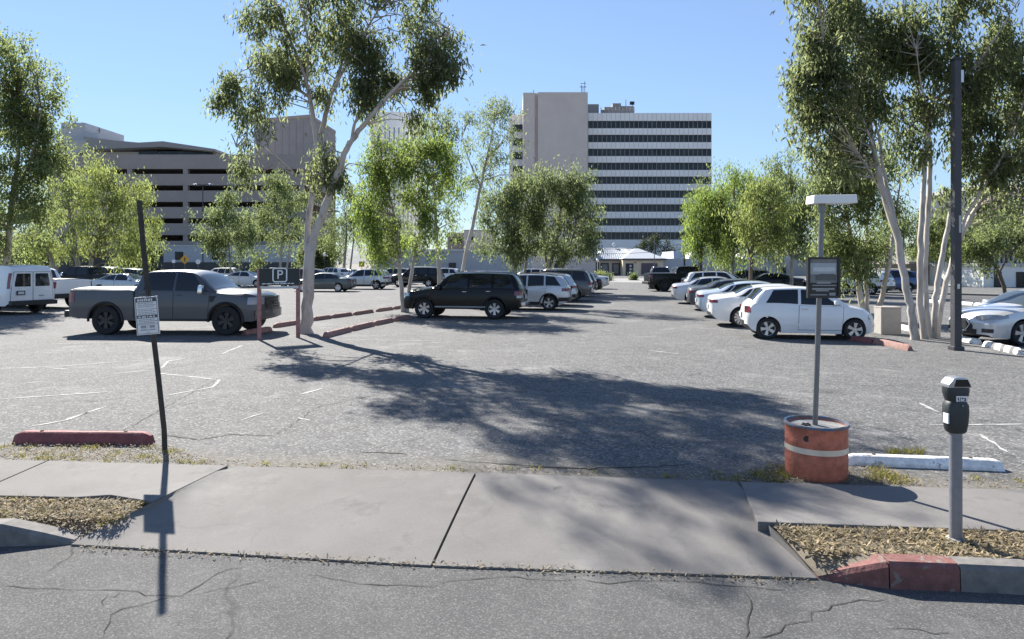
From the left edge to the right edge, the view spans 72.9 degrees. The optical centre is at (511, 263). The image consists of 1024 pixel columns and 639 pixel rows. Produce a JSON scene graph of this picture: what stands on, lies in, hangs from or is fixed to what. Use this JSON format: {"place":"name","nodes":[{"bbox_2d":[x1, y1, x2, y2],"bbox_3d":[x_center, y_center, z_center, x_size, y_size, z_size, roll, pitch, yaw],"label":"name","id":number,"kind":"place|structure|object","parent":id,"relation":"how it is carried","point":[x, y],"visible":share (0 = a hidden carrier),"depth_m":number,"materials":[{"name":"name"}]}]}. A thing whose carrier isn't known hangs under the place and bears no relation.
{"place":"outdoors","nodes":[
{"label":"outdoors","id":0,"kind":"place"},
{"bbox_2d":[0,460,45,481],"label":"sidewalk","id":1,"kind":"structure","parent":0,"point":[10,468],"depth_m":7.26,"materials":[{"name":"concrete"}]},
{"bbox_2d":[0,500,145,541],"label":"dirt strip","id":2,"kind":"object","parent":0,"point":[85,528],"visible":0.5,"depth_m":5.96,"materials":[{"name":"brown gravel"}]},
{"bbox_2d":[0,461,227,504],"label":"sidewalk","id":3,"kind":"structure","parent":0,"point":[148,483],"depth_m":6.79,"materials":[{"name":"concrete"}]},
{"bbox_2d":[71,466,474,566],"bbox_3d":[-1.970,2.283,6.332,2.983,0.305,1.847,0,0,8],"label":"driveway apron","id":4,"kind":"object","parent":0,"point":[395,516],"visible":0.9,"depth_m":6.04,"materials":[{"name":"concrete"}]},
{"bbox_2d":[16,264,740,484],"bbox_3d":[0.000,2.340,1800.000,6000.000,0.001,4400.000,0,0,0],"label":"ground","id":5,"kind":"structure","parent":0,"point":[356,266],"depth_m":480.59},
{"bbox_2d":[58,123,229,154],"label":"modern building","id":6,"kind":"structure","parent":5,"relation":"on","point":[108,141],"depth_m":174.80,"materials":[{"name":"paint"}]},
{"bbox_2d":[159,151,212,154],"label":"window","id":7,"kind":"structure","parent":6,"relation":"in","point":[160,152],"depth_m":174.78,"materials":[{"name":"black glass"}]},
{"bbox_2d":[48,155,339,272],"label":"parking garage","id":8,"kind":"structure","parent":5,"relation":"on","point":[174,180],"depth_m":135.00,"materials":[{"name":"concrete"}]},
{"bbox_2d":[254,114,335,266],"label":"concrete block building","id":9,"kind":"structure","parent":5,"relation":"on","point":[293,138],"depth_m":157.36,"materials":[{"name":"grey paint"}]},
{"bbox_2d":[370,112,421,267],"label":"round tower","id":10,"kind":"structure","parent":5,"relation":"on","point":[395,125],"depth_m":235.62,"materials":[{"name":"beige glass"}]},
{"bbox_2d":[447,233,463,248],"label":"block","id":11,"kind":"structure","parent":5,"relation":"on","point":[458,246],"depth_m":180.00,"materials":[{"name":"grey paint"}]},
{"bbox_2d":[464,230,494,248],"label":"block","id":12,"kind":"structure","parent":5,"relation":"on","point":[476,233],"depth_m":170.00,"materials":[{"name":"concrete"}]},
{"bbox_2d":[509,81,711,255],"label":"office tower","id":13,"kind":"structure","parent":5,"relation":"on","point":[649,167],"depth_m":200.00,"materials":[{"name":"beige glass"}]},
{"bbox_2d":[634,232,679,255],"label":"shade tree","id":14,"kind":"object","parent":5,"relation":"on","point":[643,244],"visible":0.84,"depth_m":140.14,"materials":[{"name":"green plant"}]},
{"bbox_2d":[926,185,1023,262],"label":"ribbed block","id":15,"kind":"structure","parent":5,"relation":"on","point":[1011,258],"depth_m":190.00,"materials":[{"name":"concrete"}]},
{"bbox_2d":[374,249,531,273],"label":"white building","id":16,"kind":"structure","parent":0,"point":[454,257],"depth_m":92.00,"materials":[{"name":"paint"}]},
{"bbox_2d":[2,246,911,263],"bbox_3d":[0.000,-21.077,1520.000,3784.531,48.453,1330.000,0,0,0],"label":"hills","id":17,"kind":"structure","parent":0,"point":[356,259],"depth_m":1744.52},
{"bbox_2d":[0,273,1023,489],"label":"parking lot","id":18,"kind":"structure","parent":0,"point":[478,388],"depth_m":11.79,"materials":[{"name":"grey asphalt"}]},
{"bbox_2d":[0,265,56,311],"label":"cargo van","id":19,"kind":"object","parent":18,"relation":"on","point":[31,287],"visible":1,"depth_m":28.89,"materials":[{"name":"white paint"}]},
{"bbox_2d":[0,224,69,272],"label":"shade tree","id":20,"kind":"object","parent":18,"relation":"on","point":[28,261],"visible":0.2,"depth_m":106.54,"materials":[{"name":"green plant"}]},
{"bbox_2d":[0,21,97,264],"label":"broadleaf tree","id":21,"kind":"object","parent":18,"relation":"on","point":[33,132],"visible":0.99,"depth_m":34.63,"materials":[{"name":"green plant"}]},
{"bbox_2d":[42,268,91,308],"bbox_3d":[-23.462,1.175,33.786,6.140,1.950,2.373,0,0,20],"label":"pickup truck","id":22,"kind":"object","parent":18,"relation":"on","point":[62,287],"visible":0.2,"depth_m":32.55,"materials":[{"name":"white paint"}]},
{"bbox_2d":[12,430,154,445],"bbox_3d":[-5.115,2.074,8.280,1.652,0.152,0.170,0,0,2],"label":"wheel stop","id":23,"kind":"object","parent":18,"relation":"on","point":[59,437],"visible":0.98,"depth_m":8.21,"materials":[{"name":"brown concrete"}]},
{"bbox_2d":[60,266,117,279],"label":"pickup truck","id":24,"kind":"object","parent":18,"relation":"on","point":[86,272],"visible":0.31,"depth_m":48.95,"materials":[{"name":"black metal"}]},
{"bbox_2d":[4,146,174,273],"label":"willow tree","id":25,"kind":"object","parent":18,"relation":"on","point":[89,197],"visible":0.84,"depth_m":51.52,"materials":[{"name":"green plant"}]},
{"bbox_2d":[91,273,141,285],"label":"sedan","id":26,"kind":"object","parent":18,"relation":"on","point":[124,279],"visible":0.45,"depth_m":47.48,"materials":[{"name":"silver paint"}]},
{"bbox_2d":[107,223,171,271],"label":"shade tree","id":27,"kind":"object","parent":18,"relation":"on","point":[153,258],"visible":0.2,"depth_m":107.09,"materials":[{"name":"green plant"}]},
{"bbox_2d":[134,200,167,451],"bbox_3d":[-4.110,0.743,7.883,0.359,2.919,0.067,0,0,0],"label":"notice sign","id":28,"kind":"object","parent":18,"relation":"on","point":[147,315],"visible":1,"depth_m":7.88,"materials":[{"name":"black metal"}]},
{"bbox_2d":[64,270,281,335],"bbox_3d":[-10.343,1.175,21.606,6.140,1.950,2.373,0,0,3],"label":"pickup truck","id":29,"kind":"object","parent":18,"relation":"on","point":[225,305],"visible":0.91,"depth_m":20.69,"materials":[{"name":"grey paint"}]},
{"bbox_2d":[182,186,261,272],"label":"tree","id":30,"kind":"object","parent":18,"relation":"on","point":[214,243],"visible":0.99,"depth_m":69.61,"materials":[{"name":"green plant"}]},
{"bbox_2d":[163,245,303,271],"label":"site trailer","id":31,"kind":"object","parent":18,"relation":"on","point":[177,253],"visible":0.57,"depth_m":118.00,"materials":[{"name":"grey"}]},
{"bbox_2d":[225,271,256,286],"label":"sedan","id":32,"kind":"object","parent":18,"relation":"on","point":[239,278],"visible":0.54,"depth_m":62.00,"materials":[{"name":"white paint"}]},
{"bbox_2d":[230,162,322,270],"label":"shade tree","id":33,"kind":"object","parent":18,"relation":"on","point":[279,185],"visible":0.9,"depth_m":84.70,"materials":[{"name":"green plant"}]},
{"bbox_2d":[257,268,299,339],"bbox_3d":[-6.620,1.170,19.708,1.185,2.080,0.141,0,0,-34],"label":"parking sign","id":34,"kind":"object","parent":18,"relation":"on","point":[267,278],"visible":0.88,"depth_m":19.63,"materials":[{"name":"grey"}]},
{"bbox_2d":[286,226,348,268],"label":"shade tree","id":35,"kind":"object","parent":18,"relation":"on","point":[319,261],"visible":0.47,"depth_m":106.58,"materials":[{"name":"green plant"}]},
{"bbox_2d":[292,272,356,291],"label":"sedan","id":36,"kind":"object","parent":18,"relation":"on","point":[336,282],"visible":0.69,"depth_m":51.96,"materials":[{"name":"green paint"}]},
{"bbox_2d":[323,267,349,275],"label":"crossover","id":37,"kind":"object","parent":18,"relation":"on","point":[342,271],"visible":0.26,"depth_m":76.44,"materials":[{"name":"white metal"}]},
{"bbox_2d":[322,327,351,337],"bbox_3d":[-5.251,2.064,20.849,0.170,0.172,1.903,0,0,8],"label":"wheel stop","id":38,"kind":"object","parent":18,"relation":"on","point":[332,333],"visible":1,"depth_m":20.59,"materials":[{"name":"brown concrete"}]},
{"bbox_2d":[200,0,483,333],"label":"gum tree","id":39,"kind":"object","parent":18,"relation":"on","point":[435,62],"visible":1,"depth_m":20.83,"materials":[{"name":"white plant"}]},
{"bbox_2d":[316,178,385,268],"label":"shade tree","id":40,"kind":"object","parent":18,"relation":"on","point":[338,239],"visible":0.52,"depth_m":84.81,"materials":[{"name":"green plant"}]},
{"bbox_2d":[346,269,391,288],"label":"crossover","id":41,"kind":"object","parent":18,"relation":"on","point":[364,278],"visible":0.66,"depth_m":56.91,"materials":[{"name":"silver metal"}]},
{"bbox_2d":[349,188,418,268],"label":"shade tree","id":42,"kind":"object","parent":18,"relation":"on","point":[405,213],"visible":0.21,"depth_m":94.40,"materials":[{"name":"green plant"}]},
{"bbox_2d":[343,114,469,311],"bbox_3d":[-4.621,-2.292,30.241,5.559,9.096,3.769,0,0,0],"label":"gum tree","id":43,"kind":"object","parent":18,"relation":"on","point":[429,151],"visible":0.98,"depth_m":30.20,"materials":[{"name":"green plant"}]},
{"bbox_2d":[391,267,444,286],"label":"suv","id":44,"kind":"object","parent":18,"relation":"on","point":[427,276],"visible":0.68,"depth_m":61.94,"materials":[{"name":"black paint"}]},
{"bbox_2d":[123,371,749,468],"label":"lot cracks","id":45,"kind":"object","parent":18,"relation":"on","point":[448,459],"visible":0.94,"depth_m":7.86,"materials":[{"name":"grey asphalt"}]},
{"bbox_2d":[415,103,472,283],"bbox_3d":[-3.729,-3.064,35.913,3.469,10.663,2.463,0,0,0],"label":"gum tree","id":46,"kind":"object","parent":18,"relation":"on","point":[447,132],"visible":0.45,"depth_m":35.74,"materials":[{"name":"green plant"}]},
{"bbox_2d":[404,271,529,318],"bbox_3d":[-1.803,1.231,27.604,4.918,1.838,2.220,0,0,10],"label":"suv","id":47,"kind":"object","parent":18,"relation":"on","point":[496,294],"visible":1,"depth_m":26.70,"materials":[{"name":"black paint"}]},
{"bbox_2d":[457,92,530,270],"bbox_3d":[-1.172,-3.770,38.908,3.971,12.079,3.460,0,0,34],"label":"gum tree","id":48,"kind":"object","parent":18,"relation":"on","point":[489,154],"visible":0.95,"depth_m":39.09,"materials":[{"name":"green plant"}]},
{"bbox_2d":[0,339,1009,451],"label":"parking lines","id":49,"kind":"object","parent":18,"relation":"on","point":[321,388],"visible":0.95,"depth_m":11.40,"materials":[{"name":"paint"}]},
{"bbox_2d":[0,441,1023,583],"bbox_3d":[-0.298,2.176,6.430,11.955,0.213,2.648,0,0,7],"label":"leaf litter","id":50,"kind":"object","parent":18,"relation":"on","point":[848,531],"visible":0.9,"depth_m":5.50,"materials":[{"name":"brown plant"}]},
{"bbox_2d":[0,442,1023,555],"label":"grass","id":51,"kind":"structure","parent":18,"relation":"on","point":[894,451],"depth_m":7.10,"materials":[{"name":"green plant"}]},
{"bbox_2d":[783,415,849,482],"bbox_3d":[3.096,1.881,7.057,0.622,0.539,0.622,0,0,0],"label":"weighted drum","id":52,"kind":"object","parent":51,"relation":"on","point":[819,452],"visible":0.99,"depth_m":6.82,"materials":[{"name":"metal"}]},
{"bbox_2d":[806,194,857,424],"bbox_3d":[3.257,0.481,7.078,0.419,2.350,0.299,0,0,8],"label":"light post","id":53,"kind":"object","parent":52,"relation":"on","point":[821,201],"visible":1,"depth_m":7.03,"materials":[{"name":"metal"}]},
{"bbox_2d":[806,257,840,297],"bbox_3d":[3.147,0.146,7.021,0.329,0.414,0.072,0,0,0],"label":"framed notice","id":54,"kind":"object","parent":53,"relation":"attached to","point":[823,277],"visible":1,"depth_m":7.00,"materials":[{"name":"black metal"}]},
{"bbox_2d":[468,157,558,272],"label":"gum tree","id":55,"kind":"object","parent":18,"relation":"on","point":[512,237],"visible":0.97,"depth_m":48.44,"materials":[{"name":"green plant"}]},
{"bbox_2d":[518,273,571,310],"bbox_3d":[0.533,1.306,32.450,4.530,1.687,2.107,0,0,10],"label":"crossover","id":56,"kind":"object","parent":18,"relation":"on","point":[540,287],"visible":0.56,"depth_m":31.42,"materials":[{"name":"silver paint"}]},
{"bbox_2d":[528,275,543,285],"bbox_3d":[1.097,0.803,31.596,0.740,0.487,0.252,0,0,10],"label":"window","id":57,"kind":"structure","parent":56,"relation":"in","point":[533,280],"depth_m":31.57,"materials":[{"name":"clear glass"}]},
{"bbox_2d":[527,286,546,302],"bbox_3d":[1.117,1.440,31.432,0.902,0.776,0.060,0,0,10],"label":"door","id":58,"kind":"structure","parent":56,"relation":"in","point":[534,293],"depth_m":31.42,"materials":[{"name":"silver paint"}]},
{"bbox_2d":[533,272,577,305],"bbox_3d":[1.135,1.306,35.887,4.530,1.687,2.107,0,0,10],"label":"crossover","id":59,"kind":"object","parent":18,"relation":"on","point":[572,283],"visible":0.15,"depth_m":35.00,"materials":[{"name":"silver metal"}]},
{"bbox_2d":[520,154,610,268],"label":"gum tree","id":60,"kind":"object","parent":18,"relation":"on","point":[575,196],"visible":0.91,"depth_m":49.82,"materials":[{"name":"green plant"}]},
{"bbox_2d":[531,253,599,272],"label":"tan wall building","id":61,"kind":"structure","parent":18,"relation":"on","point":[590,267],"depth_m":120.00,"materials":[{"name":"concrete"}]},
{"bbox_2d":[540,269,594,301],"bbox_3d":[2.266,1.231,39.718,4.918,1.838,2.220,0,0,10],"label":"suv","id":62,"kind":"object","parent":18,"relation":"on","point":[584,282],"visible":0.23,"depth_m":38.60,"materials":[{"name":"grey paint"}]},
{"bbox_2d":[595,243,666,275],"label":"beige house","id":63,"kind":"structure","parent":18,"relation":"on","point":[638,261],"depth_m":119.39,"materials":[{"name":"grey paint"}]},
{"bbox_2d":[642,266,702,290],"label":"pickup truck","id":64,"kind":"object","parent":18,"relation":"on","point":[664,281],"visible":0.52,"depth_m":52.79,"materials":[{"name":"black metal"}]},
{"bbox_2d":[671,276,728,303],"bbox_3d":[10.913,1.425,37.062,4.680,1.450,2.060,0,0,10],"label":"sedan","id":65,"kind":"object","parent":18,"relation":"on","point":[679,291],"visible":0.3,"depth_m":36.54,"materials":[{"name":"silver paint"}]},
{"bbox_2d":[683,270,735,281],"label":"crossover","id":66,"kind":"object","parent":18,"relation":"on","point":[692,275],"visible":0.11,"depth_m":42.76,"materials":[{"name":"silver metal"}]},
{"bbox_2d":[677,177,742,271],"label":"weeping gum","id":67,"kind":"object","parent":18,"relation":"on","point":[706,237],"visible":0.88,"depth_m":51.60,"materials":[{"name":"green plant"}]},
{"bbox_2d":[673,157,752,272],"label":"weeping gum","id":68,"kind":"object","parent":18,"relation":"on","point":[703,189],"visible":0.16,"depth_m":61.89,"materials":[{"name":"green plant"}]},
{"bbox_2d":[687,278,752,304],"bbox_3d":[10.434,1.425,31.835,4.680,1.450,2.060,0,0,10],"label":"sedan","id":69,"kind":"object","parent":18,"relation":"on","point":[692,291],"visible":0.22,"depth_m":31.41,"materials":[{"name":"grey paint"}]},
{"bbox_2d":[661,251,805,275],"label":"white building","id":70,"kind":"structure","parent":18,"relation":"on","point":[673,259],"depth_m":118.00,"materials":[{"name":"paint"}]},
{"bbox_2d":[695,281,771,311],"bbox_3d":[9.742,1.425,27.701,4.680,1.450,2.060,0,0,10],"label":"sedan","id":71,"kind":"object","parent":18,"relation":"on","point":[702,295],"visible":0.23,"depth_m":27.26,"materials":[{"name":"white paint"}]},
{"bbox_2d":[700,157,771,274],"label":"weeping gum","id":72,"kind":"object","parent":18,"relation":"on","point":[734,180],"visible":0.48,"depth_m":51.72,"materials":[{"name":"green plant"}]},
{"bbox_2d":[707,283,793,326],"bbox_3d":[9.138,1.425,23.861,4.680,1.450,2.060,0,0,10],"label":"sedan","id":73,"kind":"object","parent":18,"relation":"on","point":[724,306],"visible":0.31,"depth_m":23.36,"materials":[{"name":"white paint"}]},
{"bbox_2d":[734,269,770,278],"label":"crossover","id":74,"kind":"object","parent":18,"relation":"on","point":[746,274],"visible":0.15,"depth_m":52.05,"materials":[{"name":"black metal"}]},
{"bbox_2d":[704,159,813,279],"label":"weeping gum","id":75,"kind":"object","parent":18,"relation":"on","point":[771,226],"visible":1,"depth_m":43.15,"materials":[{"name":"green plant"}]},
{"bbox_2d":[753,273,804,285],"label":"sedan","id":76,"kind":"object","parent":18,"relation":"on","point":[781,278],"visible":0.34,"depth_m":50.35,"materials":[{"name":"black paint"}]},
{"bbox_2d":[745,166,816,272],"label":"weeping gum","id":77,"kind":"object","parent":18,"relation":"on","point":[779,267],"visible":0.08,"depth_m":64.33,"materials":[{"name":"green plant"}]},
{"bbox_2d":[754,142,833,284],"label":"weeping gum","id":78,"kind":"object","parent":18,"relation":"on","point":[799,229],"visible":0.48,"depth_m":48.66,"materials":[{"name":"green plant"}]},
{"bbox_2d":[739,286,873,338],"bbox_3d":[8.517,1.405,20.172,3.610,1.490,1.895,0,0,10],"label":"hatchback car","id":79,"kind":"object","parent":18,"relation":"on","point":[787,309],"visible":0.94,"depth_m":19.48,"materials":[{"name":"white paint"}]},
{"bbox_2d":[770,0,920,339],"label":"gum tree","id":80,"kind":"object","parent":18,"relation":"on","point":[822,68],"visible":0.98,"depth_m":19.31,"materials":[{"name":"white plant"}]},
{"bbox_2d":[792,137,918,320],"bbox_3d":[12.850,-1.944,25.970,4.131,8.494,3.433,0,0,33],"label":"gum tree","id":81,"kind":"object","parent":18,"relation":"on","point":[857,262],"visible":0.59,"depth_m":25.76,"materials":[{"name":"green plant"}]},
{"bbox_2d":[862,270,895,294],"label":"crossover","id":82,"kind":"object","parent":18,"relation":"on","point":[891,284],"visible":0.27,"depth_m":46.92,"materials":[{"name":"white metal"}]},
{"bbox_2d":[873,306,901,334],"bbox_3d":[11.417,1.735,21.085,0.599,0.830,0.570,0,0,6],"label":"utility box","id":83,"kind":"object","parent":18,"relation":"on","point":[887,320],"visible":1,"depth_m":20.82,"materials":[{"name":"concrete"}]},
{"bbox_2d":[872,338,912,350],"bbox_3d":[9.733,2.069,17.754,0.170,0.162,1.561,0,0,-2],"label":"wheel stop","id":84,"kind":"object","parent":18,"relation":"on","point":[894,344],"visible":1,"depth_m":17.58,"materials":[{"name":"brown concrete"}]},
{"bbox_2d":[881,269,916,291],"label":"crossover","id":85,"kind":"object","parent":18,"relation":"on","point":[895,274],"visible":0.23,"depth_m":50.05,"materials":[{"name":"blue metal"}]},
{"bbox_2d":[870,197,964,268],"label":"shade tree","id":86,"kind":"object","parent":18,"relation":"on","point":[910,228],"visible":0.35,"depth_m":69.50,"materials":[{"name":"green plant"}]},
{"bbox_2d":[872,262,978,283],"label":"storefront","id":87,"kind":"object","parent":18,"relation":"on","point":[911,266],"visible":0.04,"depth_m":70.00,"materials":[{"name":"concrete"}]},
{"bbox_2d":[848,453,1004,471],"bbox_3d":[4.338,2.091,7.340,1.540,0.117,0.170,0,0,8],"label":"wheel stop","id":88,"kind":"object","parent":18,"relation":"on","point":[923,461],"visible":0.91,"depth_m":7.29,"materials":[{"name":"white concrete"}]},
{"bbox_2d":[867,0,1023,338],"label":"gum tree","id":89,"kind":"object","parent":18,"relation":"on","point":[928,60],"visible":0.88,"depth_m":19.58,"materials":[{"name":"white plant"}]},
{"bbox_2d":[948,57,964,350],"bbox_3d":[10.995,-1.460,17.154,0.270,7.219,0.260,0,0,0],"label":"square pole","id":90,"kind":"object","parent":18,"relation":"on","point":[957,76],"visible":1,"depth_m":17.07,"materials":[{"name":"metal"}]},
{"bbox_2d":[926,10,1023,337],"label":"gum tree","id":91,"kind":"object","parent":18,"relation":"on","point":[996,169],"visible":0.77,"depth_m":19.78,"materials":[{"name":"green plant"}]},
{"bbox_2d":[928,263,1023,286],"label":"white corner building","id":92,"kind":"structure","parent":18,"relation":"on","point":[1013,276],"depth_m":62.00,"materials":[{"name":"paint"}]},
{"bbox_2d":[930,193,1023,261],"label":"shade tree","id":93,"kind":"object","parent":18,"relation":"on","point":[1003,218],"visible":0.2,"depth_m":66.97,"materials":[{"name":"green plant"}]},
{"bbox_2d":[938,214,1023,293],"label":"mesquite tree","id":94,"kind":"object","parent":18,"relation":"on","point":[984,246],"visible":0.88,"depth_m":48.66,"materials":[{"name":"green plant"}]},
{"bbox_2d":[948,289,1023,345],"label":"sedan","id":95,"kind":"object","parent":18,"relation":"on","point":[1001,316],"visible":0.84,"depth_m":18.27,"materials":[{"name":"silver paint"}]},
{"bbox_2d":[982,341,1023,354],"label":"wheel stop","id":96,"kind":"object","parent":18,"relation":"on","point":[1004,348],"visible":1,"depth_m":16.91,"materials":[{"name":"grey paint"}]},
{"bbox_2d":[0,545,1023,638],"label":"road","id":97,"kind":"structure","parent":0,"point":[293,599],"depth_m":4.65,"materials":[{"name":"grey asphalt"}]},
{"bbox_2d":[0,518,79,546],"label":"kerb","id":98,"kind":"structure","parent":97,"relation":"on","point":[16,532],"depth_m":5.64,"materials":[{"name":"concrete"}]},
{"bbox_2d":[13,568,946,638],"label":"road cracks","id":99,"kind":"object","parent":97,"relation":"on","point":[504,576],"visible":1,"depth_m":4.84,"materials":[{"name":"grey asphalt"}]},
{"bbox_2d":[949,556,1023,594],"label":"kerb","id":100,"kind":"structure","parent":97,"relation":"on","point":[992,575],"depth_m":4.82,"materials":[{"name":"concrete"}]},
{"bbox_2d":[0,0,1023,259],"label":"sky","id":101,"kind":"structure","parent":0,"point":[139,69],"materials":[{"name":"blue"}]},
{"bbox_2d":[433,472,816,579],"bbox_3d":[0.875,2.283,6.036,2.804,0.305,1.848,0,0,4],"label":"driveway apron","id":102,"kind":"object","parent":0,"point":[616,524],"visible":0.86,"depth_m":5.76,"materials":[{"name":"concrete"}]},
{"bbox_2d":[738,482,816,577],"bbox_3d":[2.152,2.281,5.877,0.104,0.298,1.739,0,0,0],"label":"driveway apron","id":103,"kind":"object","parent":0,"point":[777,536],"visible":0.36,"depth_m":5.45,"materials":[{"name":"concrete"}]},
{"bbox_2d":[741,482,1023,533],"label":"sidewalk","id":104,"kind":"structure","parent":0,"point":[841,506],"depth_m":6.07,"materials":[{"name":"concrete"}]},
{"bbox_2d":[773,525,1023,575],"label":"dirt strip","id":105,"kind":"object","parent":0,"point":[820,563],"visible":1,"depth_m":5.18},
{"bbox_2d":[940,375,970,542],"bbox_3d":[3.431,1.553,5.361,0.340,1.354,0.340,0,0,0],"label":"parking meter","id":106,"kind":"object","parent":105,"relation":"on","point":[955,404],"visible":0.92,"depth_m":5.32,"materials":[{"name":"metal"}]},
{"bbox_2d":[841,294,994,300],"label":"side street","id":107,"kind":"structure","parent":0,"point":[979,298],"depth_m":43.92,"materials":[{"name":"grey asphalt"}]},
{"label":"dirt bed","id":108,"kind":"structure","parent":0,"visible":0},
{"bbox_2d":[811,554,888,588],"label":"red kerb","id":109,"kind":"structure","parent":108,"relation":"on","point":[873,571],"depth_m":4.94,"materials":[{"name":"paint"}]},
{"bbox_2d":[880,553,959,591],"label":"red kerb","id":110,"kind":"structure","parent":108,"relation":"on","point":[925,572],"depth_m":4.86,"materials":[{"name":"paint"}]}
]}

